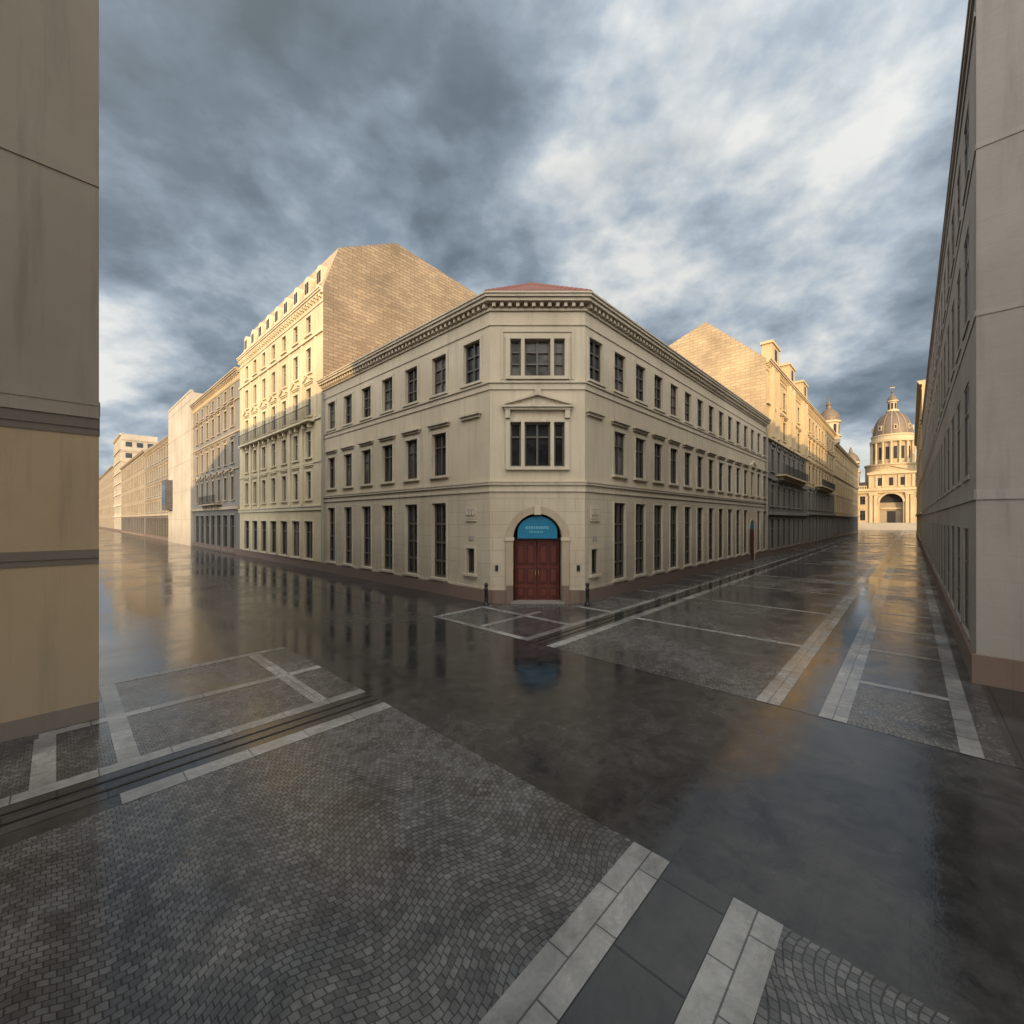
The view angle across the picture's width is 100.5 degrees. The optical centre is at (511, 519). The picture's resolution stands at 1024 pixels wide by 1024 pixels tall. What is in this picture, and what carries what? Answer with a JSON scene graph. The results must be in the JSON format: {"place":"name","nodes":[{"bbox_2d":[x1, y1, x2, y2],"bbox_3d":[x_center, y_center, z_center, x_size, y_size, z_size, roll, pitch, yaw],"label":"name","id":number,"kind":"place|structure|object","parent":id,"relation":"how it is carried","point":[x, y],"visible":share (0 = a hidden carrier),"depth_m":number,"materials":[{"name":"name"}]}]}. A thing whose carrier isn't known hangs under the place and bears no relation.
{"place":"outdoors","nodes":[
{"label":"outdoors","id":0,"kind":"place"},
{"bbox_2d":[0,530,904,1023],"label":"smooth lane paving","id":1,"kind":"structure","parent":0,"point":[646,970],"depth_m":4.09,"materials":[{"name":"stone"}]},
{"bbox_2d":[0,533,867,825],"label":"drain channel","id":2,"kind":"object","parent":1,"relation":"on","point":[268,735],"visible":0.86,"depth_m":6.47,"materials":[{"name":"black metal"}]},
{"bbox_2d":[0,530,1015,1023],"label":"cobblestone paving","id":3,"kind":"structure","parent":0,"point":[390,866],"depth_m":4.51,"materials":[{"name":"stone"}]},
{"bbox_2d":[0,701,98,741],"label":"plinth","id":4,"kind":"structure","parent":3,"relation":"on","point":[22,727],"depth_m":7.09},
{"bbox_2d":[0,532,984,1023],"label":"light stone bands","id":5,"kind":"object","parent":3,"relation":"on","point":[546,986],"visible":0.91,"depth_m":5.80,"materials":[{"name":"stone"}]},
{"bbox_2d":[511,600,564,603],"bbox_3d":[1.074,3.478,18.003,2.240,0.076,0.501,0,0,0],"label":"door step","id":6,"kind":"object","parent":3,"relation":"on","point":[537,602],"depth_m":17.75,"materials":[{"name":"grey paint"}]},
{"bbox_2d":[322,551,766,603],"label":"plinth","id":7,"kind":"structure","parent":3,"relation":"on","point":[506,595],"depth_m":21.16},
{"bbox_2d":[322,550,766,589],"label":"plinth","id":8,"kind":"structure","parent":7,"relation":"on","point":[480,587],"depth_m":21.17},
{"bbox_2d":[767,542,806,555],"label":"plinth","id":9,"kind":"structure","parent":3,"relation":"on","point":[778,551],"depth_m":46.19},
{"bbox_2d":[771,450,802,548],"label":"walls","id":10,"kind":"structure","parent":9,"relation":"on","point":[779,505],"depth_m":44.83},
{"bbox_2d":[770,448,803,548],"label":"window surrounds","id":11,"kind":"object","parent":10,"relation":"attached to","point":[785,500],"visible":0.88,"depth_m":46.76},
{"bbox_2d":[771,394,802,548],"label":"window frames","id":12,"kind":"structure","parent":10,"relation":"attached to","point":[784,492],"depth_m":46.76,"materials":[{"name":"paint"}]},
{"bbox_2d":[921,544,974,681],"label":"plinth","id":13,"kind":"structure","parent":3,"relation":"on","point":[965,646],"depth_m":12.77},
{"bbox_2d":[0,528,1023,1023],"bbox_3d":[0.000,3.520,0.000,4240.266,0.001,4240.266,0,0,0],"label":"ground","id":14,"kind":"structure","parent":0,"point":[896,862],"depth_m":5.74,"materials":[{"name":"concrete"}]},
{"bbox_2d":[99,465,113,530],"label":"distant townhouse","id":15,"kind":"structure","parent":14,"relation":"on","point":[106,499],"depth_m":153.66,"materials":[{"name":"beige paint"}]},
{"bbox_2d":[112,433,157,531],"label":"white apartment tower","id":16,"kind":"structure","parent":14,"relation":"on","point":[127,447],"depth_m":124.31,"materials":[{"name":"paint"}]},
{"bbox_2d":[191,392,201,545],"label":"gable wall","id":17,"kind":"structure","parent":14,"relation":"on","point":[195,396],"depth_m":56.94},
{"bbox_2d":[168,392,190,545],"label":"walls","id":18,"kind":"structure","parent":17,"relation":"attached to","point":[186,472],"depth_m":61.51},
{"bbox_2d":[162,480,172,509],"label":"bay window box","id":19,"kind":"object","parent":18,"relation":"attached to","point":[168,504],"visible":0.76,"depth_m":65.32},
{"bbox_2d":[168,399,190,539],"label":"panel joints","id":20,"kind":"object","parent":18,"relation":"attached to","point":[171,519],"visible":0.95,"depth_m":60.96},
{"bbox_2d":[189,367,239,554],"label":"arcaded townhouse","id":21,"kind":"structure","parent":14,"relation":"on","point":[215,407],"depth_m":48.27,"materials":[{"name":"beige stone"}]},
{"bbox_2d":[197,398,233,547],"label":"window frames","id":22,"kind":"structure","parent":21,"relation":"in","point":[219,398],"depth_m":48.36,"materials":[{"name":"paint"}]},
{"bbox_2d":[323,243,476,376],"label":"gable wall","id":23,"kind":"structure","parent":14,"relation":"on","point":[376,296],"depth_m":32.14,"materials":[{"name":"brick"}]},
{"bbox_2d":[240,293,322,558],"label":"walls","id":24,"kind":"structure","parent":23,"relation":"attached to","point":[317,318],"depth_m":34.47,"materials":[{"name":"yellow paint"}]},
{"bbox_2d":[238,405,308,445],"bbox_3d":[-20.387,-7.560,35.529,12.323,0.960,11.530,0,0,0],"label":"balcony rail","id":25,"kind":"object","parent":24,"relation":"attached to","point":[282,418],"visible":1,"depth_m":34.56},
{"bbox_2d":[249,427,302,507],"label":"bay pilasters","id":26,"kind":"object","parent":24,"relation":"attached to","point":[288,470],"visible":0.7,"depth_m":33.26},
{"bbox_2d":[238,418,314,447],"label":"balcony slab","id":27,"kind":"structure","parent":24,"relation":"attached to","point":[287,428],"depth_m":33.93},
{"bbox_2d":[242,422,311,451],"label":"balcony brackets","id":28,"kind":"object","parent":24,"relation":"attached to","point":[291,431],"visible":0.98,"depth_m":34.36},
{"bbox_2d":[242,375,312,416],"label":"pediments","id":29,"kind":"object","parent":24,"relation":"attached to","point":[283,392],"visible":0.98,"depth_m":34.40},
{"bbox_2d":[243,379,312,480],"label":"window hoods","id":30,"kind":"object","parent":24,"relation":"attached to","point":[275,401],"depth_m":34.31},
{"bbox_2d":[243,332,313,560],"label":"window sills","id":31,"kind":"structure","parent":24,"relation":"attached to","point":[282,354],"depth_m":34.09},
{"bbox_2d":[247,352,309,556],"bbox_3d":[-19.936,-5.930,36.011,16.140,17.500,0.001,0,0,43],"label":"windows glass","id":32,"kind":"object","parent":24,"relation":"attached to","point":[284,522],"visible":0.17,"depth_m":34.72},
{"bbox_2d":[244,312,313,558],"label":"window surrounds","id":33,"kind":"object","parent":24,"relation":"attached to","point":[285,363],"visible":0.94,"depth_m":34.49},
{"bbox_2d":[247,318,310,503],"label":"window frames","id":34,"kind":"structure","parent":24,"relation":"attached to","point":[296,408],"depth_m":32.95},
{"bbox_2d":[246,521,311,557],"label":"window frames","id":35,"kind":"structure","parent":24,"relation":"attached to","point":[297,531],"depth_m":34.28,"materials":[{"name":"paint"}]},
{"bbox_2d":[242,336,316,444],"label":"pilasters","id":36,"kind":"object","parent":24,"relation":"attached to","point":[301,384],"visible":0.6,"depth_m":33.39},
{"bbox_2d":[236,285,322,369],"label":"cornice","id":37,"kind":"structure","parent":24,"relation":"attached to","point":[294,310],"depth_m":33.73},
{"bbox_2d":[238,293,321,364],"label":"cornice brackets","id":38,"kind":"object","parent":24,"relation":"attached to","point":[281,328],"visible":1,"depth_m":34.17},
{"bbox_2d":[238,328,322,512],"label":"string courses","id":39,"kind":"object","parent":24,"relation":"attached to","point":[297,508],"visible":0.86,"depth_m":33.84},
{"bbox_2d":[240,513,322,561],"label":"ground floor walls","id":40,"kind":"structure","parent":23,"relation":"attached to","point":[316,517],"depth_m":33.58,"materials":[{"name":"yellow paint"}]},
{"bbox_2d":[243,243,431,351],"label":"roof","id":41,"kind":"structure","parent":23,"relation":"on","point":[327,262],"depth_m":32.53,"materials":[{"name":"tile"}]},
{"bbox_2d":[244,268,326,350],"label":"dormers","id":42,"kind":"object","parent":41,"relation":"attached to","point":[300,293],"visible":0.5,"depth_m":34.30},
{"bbox_2d":[246,270,320,347],"bbox_3d":[-19.841,-17.180,36.114,13.159,0.800,12.339,0,0,0],"label":"dormer glass","id":43,"kind":"object","parent":42,"relation":"attached to","point":[276,319],"visible":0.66,"depth_m":34.66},
{"bbox_2d":[244,265,327,340],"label":"dormer caps","id":44,"kind":"object","parent":42,"relation":"on","point":[295,290],"visible":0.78,"depth_m":34.53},
{"bbox_2d":[513,540,559,568],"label":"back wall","id":45,"kind":"structure","parent":14,"relation":"on","point":[514,554],"depth_m":30.43,"materials":[{"name":"black paint"}]},
{"bbox_2d":[496,285,577,290],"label":"roof","id":46,"kind":"structure","parent":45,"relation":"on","point":[533,288],"depth_m":18.86,"materials":[{"name":"red tile"}]},
{"bbox_2d":[483,282,591,291],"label":"hip tiles","id":47,"kind":"object","parent":46,"relation":"on","point":[540,284],"visible":0.89,"depth_m":19.62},
{"bbox_2d":[669,322,765,415],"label":"gable wall","id":48,"kind":"structure","parent":14,"relation":"on","point":[736,367],"depth_m":42.78,"materials":[{"name":"brick"}]},
{"bbox_2d":[766,363,799,452],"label":"walls","id":49,"kind":"structure","parent":48,"relation":"attached to","point":[767,393],"depth_m":45.38,"materials":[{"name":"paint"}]},
{"bbox_2d":[766,401,808,460],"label":"string courses","id":50,"kind":"object","parent":49,"relation":"attached to","point":[770,438],"visible":0.72,"depth_m":45.78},
{"bbox_2d":[766,357,809,404],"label":"cornice","id":51,"kind":"structure","parent":49,"relation":"attached to","point":[772,362],"depth_m":45.66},
{"bbox_2d":[762,343,806,397],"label":"bay attic","id":52,"kind":"object","parent":51,"relation":"on","point":[768,349],"visible":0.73,"depth_m":43.02,"materials":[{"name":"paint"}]},
{"bbox_2d":[769,366,807,457],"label":"bay piers","id":53,"kind":"structure","parent":51,"relation":"attached to","point":[774,397],"depth_m":47.04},
{"bbox_2d":[768,440,805,549],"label":"ground floor walls","id":54,"kind":"structure","parent":48,"relation":"attached to","point":[779,509],"depth_m":46.28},
{"bbox_2d":[770,443,805,491],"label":"window hoods","id":55,"kind":"object","parent":54,"relation":"attached to","point":[792,456],"depth_m":46.81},
{"bbox_2d":[848,385,916,529],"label":"domed basilica","id":56,"kind":"structure","parent":14,"relation":"on","point":[887,493],"depth_m":153.57,"materials":[{"name":"stone"}]},
{"bbox_2d":[874,445,909,460],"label":"drum windows","id":57,"kind":"structure","parent":56,"relation":"in","point":[902,446],"depth_m":156.41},
{"bbox_2d":[922,380,925,409],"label":"gable wall","id":58,"kind":"structure","parent":14,"relation":"on","point":[923,385],"depth_m":51.78,"materials":[{"name":"paint"}]},
{"bbox_2d":[917,393,921,542],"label":"walls","id":59,"kind":"structure","parent":58,"relation":"attached to","point":[919,507],"depth_m":59.10,"materials":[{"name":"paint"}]},
{"bbox_2d":[914,380,921,448],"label":"cornice","id":60,"kind":"structure","parent":59,"relation":"attached to","point":[918,394],"depth_m":63.40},
{"bbox_2d":[922,0,1023,660],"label":"walls","id":61,"kind":"structure","parent":14,"relation":"on","point":[992,365],"depth_m":9.05,"materials":[{"name":"beige paint"}]},
{"bbox_2d":[922,165,969,639],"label":"window sills","id":62,"kind":"structure","parent":61,"relation":"attached to","point":[964,479],"depth_m":13.93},
{"bbox_2d":[925,97,968,617],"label":"window surrounds","id":63,"kind":"object","parent":61,"relation":"attached to","point":[934,463],"visible":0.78,"depth_m":15.38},
{"bbox_2d":[925,109,968,630],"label":"window frames","id":64,"kind":"structure","parent":61,"relation":"attached to","point":[966,270],"depth_m":14.16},
{"bbox_2d":[921,0,975,425],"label":"cornice","id":65,"kind":"structure","parent":61,"relation":"attached to","point":[970,7],"depth_m":13.04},
{"bbox_2d":[922,145,975,515],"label":"string courses","id":66,"kind":"object","parent":61,"relation":"attached to","point":[967,497],"visible":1,"depth_m":12.61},
{"bbox_2d":[948,116,968,627],"bbox_3d":[28.886,-3.705,28.797,10.612,12.950,57.544,0,0,32],"label":"windows glass","id":67,"kind":"object","parent":61,"relation":"attached to","point":[966,410],"visible":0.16,"depth_m":11.08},
{"bbox_2d":[976,124,1023,499],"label":"corner strings","id":68,"kind":"object","parent":61,"relation":"attached to","point":[1012,493],"visible":1,"depth_m":8.93},
{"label":"gable wall","id":69,"kind":"object","parent":14,"relation":"on","visible":0},
{"bbox_2d":[145,445,167,516],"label":"walls","id":70,"kind":"structure","parent":69,"relation":"attached to","point":[150,491],"depth_m":80.50,"materials":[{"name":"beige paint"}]},
{"bbox_2d":[145,441,167,503],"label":"window hoods","id":71,"kind":"object","parent":70,"relation":"attached to","point":[155,467],"depth_m":78.57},
{"bbox_2d":[150,444,167,511],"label":"window surrounds","id":72,"kind":"object","parent":70,"relation":"attached to","point":[156,486],"visible":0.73,"depth_m":76.99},
{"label":"gable wall","id":73,"kind":"object","parent":14,"relation":"on","visible":0},
{"bbox_2d":[121,452,144,517],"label":"walls","id":74,"kind":"structure","parent":73,"relation":"attached to","point":[131,507],"depth_m":101.51,"materials":[{"name":"beige paint"}]},
{"bbox_2d":[121,517,144,533],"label":"ground floor walls","id":75,"kind":"structure","parent":73,"relation":"attached to","point":[126,518],"depth_m":101.51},
{"bbox_2d":[122,518,143,532],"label":"walls","id":76,"kind":"structure","parent":75,"relation":"attached to","point":[128,524],"depth_m":103.32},
{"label":"gable wall","id":77,"kind":"object","parent":14,"relation":"on","visible":0},
{"bbox_2d":[806,410,833,494],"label":"walls","id":78,"kind":"structure","parent":77,"relation":"attached to","point":[826,455],"depth_m":65.10,"materials":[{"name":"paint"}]},
{"bbox_2d":[808,417,832,484],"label":"window surrounds","id":79,"kind":"object","parent":78,"relation":"attached to","point":[829,439],"visible":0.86,"depth_m":62.68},
{"bbox_2d":[806,486,833,541],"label":"ground floor walls","id":80,"kind":"structure","parent":77,"relation":"attached to","point":[815,511],"depth_m":62.32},
{"bbox_2d":[813,494,832,539],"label":"walls","id":81,"kind":"structure","parent":80,"relation":"attached to","point":[825,518],"depth_m":69.17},
{"bbox_2d":[808,491,832,540],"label":"window surrounds","id":82,"kind":"object","parent":81,"relation":"attached to","point":[818,518],"visible":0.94,"depth_m":63.62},
{"bbox_2d":[809,420,832,540],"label":"window frames","id":83,"kind":"structure","parent":81,"relation":"attached to","point":[819,495],"depth_m":64.78,"materials":[{"name":"paint"}]},
{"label":"gable wall","id":84,"kind":"object","parent":14,"relation":"on","visible":0},
{"bbox_2d":[834,445,857,515],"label":"walls","id":85,"kind":"structure","parent":84,"relation":"attached to","point":[839,468],"depth_m":88.88,"materials":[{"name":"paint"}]},
{"bbox_2d":[834,516,857,535],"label":"ground floor walls","id":86,"kind":"structure","parent":84,"relation":"attached to","point":[855,522],"depth_m":88.88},
{"bbox_2d":[99,0,967,481],"label":"sky","id":87,"kind":"structure","parent":0,"point":[755,171],"materials":[{"name":"grey"}]},
{"bbox_2d":[323,492,765,600],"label":"ground floor walls","id":88,"kind":"structure","parent":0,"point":[487,529],"depth_m":19.46,"materials":[{"name":"stone"}]},
{"bbox_2d":[465,506,599,520],"bbox_3d":[0.875,-0.265,18.594,5.999,0.670,0.590,0,0,2],"label":"relief plaque","id":89,"kind":"object","parent":88,"relation":"attached to","point":[597,512],"visible":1,"depth_m":18.56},
{"bbox_2d":[515,540,558,599],"bbox_3d":[1.074,2.185,18.353,1.920,2.610,0.080,0,0,0],"label":"door leaf","id":90,"kind":"object","parent":88,"relation":"attached to","point":[536,566],"visible":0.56,"depth_m":18.31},
{"bbox_2d":[516,544,557,596],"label":"door panels","id":91,"kind":"object","parent":90,"relation":"attached to","point":[540,569],"visible":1,"depth_m":18.27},
{"bbox_2d":[518,546,555,595],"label":"door panels","id":92,"kind":"object","parent":90,"relation":"attached to","point":[530,560],"visible":1,"depth_m":18.24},
{"bbox_2d":[506,507,568,585],"bbox_3d":[1.074,1.110,17.913,2.640,3.320,0.081,0,0,0],"label":"arch ring","id":93,"kind":"object","parent":88,"relation":"attached to","point":[552,514],"visible":1,"depth_m":17.87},
{"bbox_2d":[323,304,765,578],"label":"walls","id":94,"kind":"structure","parent":88,"relation":"on","point":[476,449],"depth_m":20.71,"materials":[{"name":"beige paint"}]},
{"bbox_2d":[505,409,569,418],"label":"brackets","id":95,"kind":"object","parent":94,"relation":"attached to","point":[507,413],"visible":1,"depth_m":17.78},
{"bbox_2d":[502,405,572,409],"bbox_3d":[1.074,-4.690,17.821,2.960,0.180,0.257,0,0,0],"label":"pediment base","id":96,"kind":"object","parent":95,"relation":"on","point":[537,407],"visible":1,"depth_m":17.77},
{"bbox_2d":[316,291,771,426],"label":"cornice","id":97,"kind":"structure","parent":94,"relation":"attached to","point":[545,297],"depth_m":20.14,"materials":[{"name":"stone"}]},
{"bbox_2d":[320,301,768,425],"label":"cornice brackets","id":98,"kind":"object","parent":94,"relation":"attached to","point":[614,323],"visible":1,"depth_m":21.40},
{"bbox_2d":[323,323,766,506],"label":"string courses","id":99,"kind":"object","parent":94,"relation":"attached to","point":[535,486],"visible":0.96,"depth_m":20.23,"materials":[{"name":"stone"}]},
{"bbox_2d":[325,376,766,582],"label":"window sills","id":100,"kind":"structure","parent":94,"relation":"attached to","point":[532,467],"depth_m":21.41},
{"bbox_2d":[327,328,765,579],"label":"window surrounds","id":101,"kind":"object","parent":94,"relation":"attached to","point":[567,373],"visible":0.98,"depth_m":22.04,"materials":[{"name":"stone"}]},
{"bbox_2d":[324,409,768,472],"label":"window hoods","id":102,"kind":"object","parent":94,"relation":"attached to","point":[590,412],"depth_m":22.26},
{"bbox_2d":[330,340,764,578],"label":"window frames","id":103,"kind":"structure","parent":94,"relation":"attached to","point":[442,523],"depth_m":23.00,"materials":[{"name":"paint"}]},
{"bbox_2d":[332,343,763,575],"bbox_3d":[8.149,-2.505,27.639,38.051,10.550,14.756,0,0,-18],"label":"windows glass","id":104,"kind":"object","parent":94,"relation":"attached to","point":[531,448],"visible":0.33,"depth_m":20.71,"materials":[{"name":"glass"}]},
{"bbox_2d":[332,343,763,485],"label":"windows","id":105,"kind":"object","parent":94,"relation":"attached to","point":[531,358],"visible":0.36,"depth_m":20.11,"materials":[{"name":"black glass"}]},
{"bbox_2d":[502,392,756,466],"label":"pediments","id":106,"kind":"object","parent":94,"relation":"attached to","point":[537,398],"visible":0.9,"depth_m":17.86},
{"bbox_2d":[467,509,754,573],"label":"walls","id":107,"kind":"structure","parent":88,"relation":"on","point":[517,511],"depth_m":18.07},
{"bbox_2d":[518,516,556,537],"bbox_3d":[1.074,0.330,18.048,1.680,0.940,0.090,0,0,0],"label":"entrance sign","id":108,"kind":"object","parent":107,"relation":"attached to","point":[537,527],"visible":1,"depth_m":18.01,"materials":[{"name":"blue paint"}]},
{"bbox_2d":[321,391,767,560],"bbox_3d":[5.603,-2.940,34.557,38.822,11.520,0.164,0,0,-17],"label":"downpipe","id":109,"kind":"object","parent":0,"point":[322,475],"visible":1,"depth_m":28.92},
{"bbox_2d":[99,530,1023,768],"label":"sidewalk","id":110,"kind":"structure","parent":0,"point":[150,622],"depth_m":15.29,"materials":[{"name":"stone"}]},
{"bbox_2d":[0,0,98,435],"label":"walls","id":111,"kind":"structure","parent":110,"relation":"on","point":[49,217],"depth_m":7.12,"materials":[{"name":"paint"}]},
{"bbox_2d":[0,426,98,722],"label":"walls","id":112,"kind":"structure","parent":111,"relation":"attached to","point":[49,615],"depth_m":7.10,"materials":[{"name":"paint"}]},
{"bbox_2d":[0,134,98,418],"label":"string courses","id":113,"kind":"object","parent":111,"relation":"attached to","point":[16,398],"visible":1,"depth_m":7.07,"materials":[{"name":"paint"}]},
{"bbox_2d":[0,402,99,567],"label":"string courses","id":114,"kind":"object","parent":111,"relation":"attached to","point":[26,419],"visible":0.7,"depth_m":7.09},
{"bbox_2d":[239,549,321,570],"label":"plinth","id":115,"kind":"structure","parent":110,"relation":"on","point":[316,565],"depth_m":33.98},
{"bbox_2d":[972,654,1023,691],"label":"corner plinth","id":116,"kind":"structure","parent":110,"relation":"on","point":[1004,673],"depth_m":8.91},
{"bbox_2d":[820,398,840,419],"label":"turret dome","id":117,"kind":"structure","parent":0,"point":[829,413],"depth_m":77.67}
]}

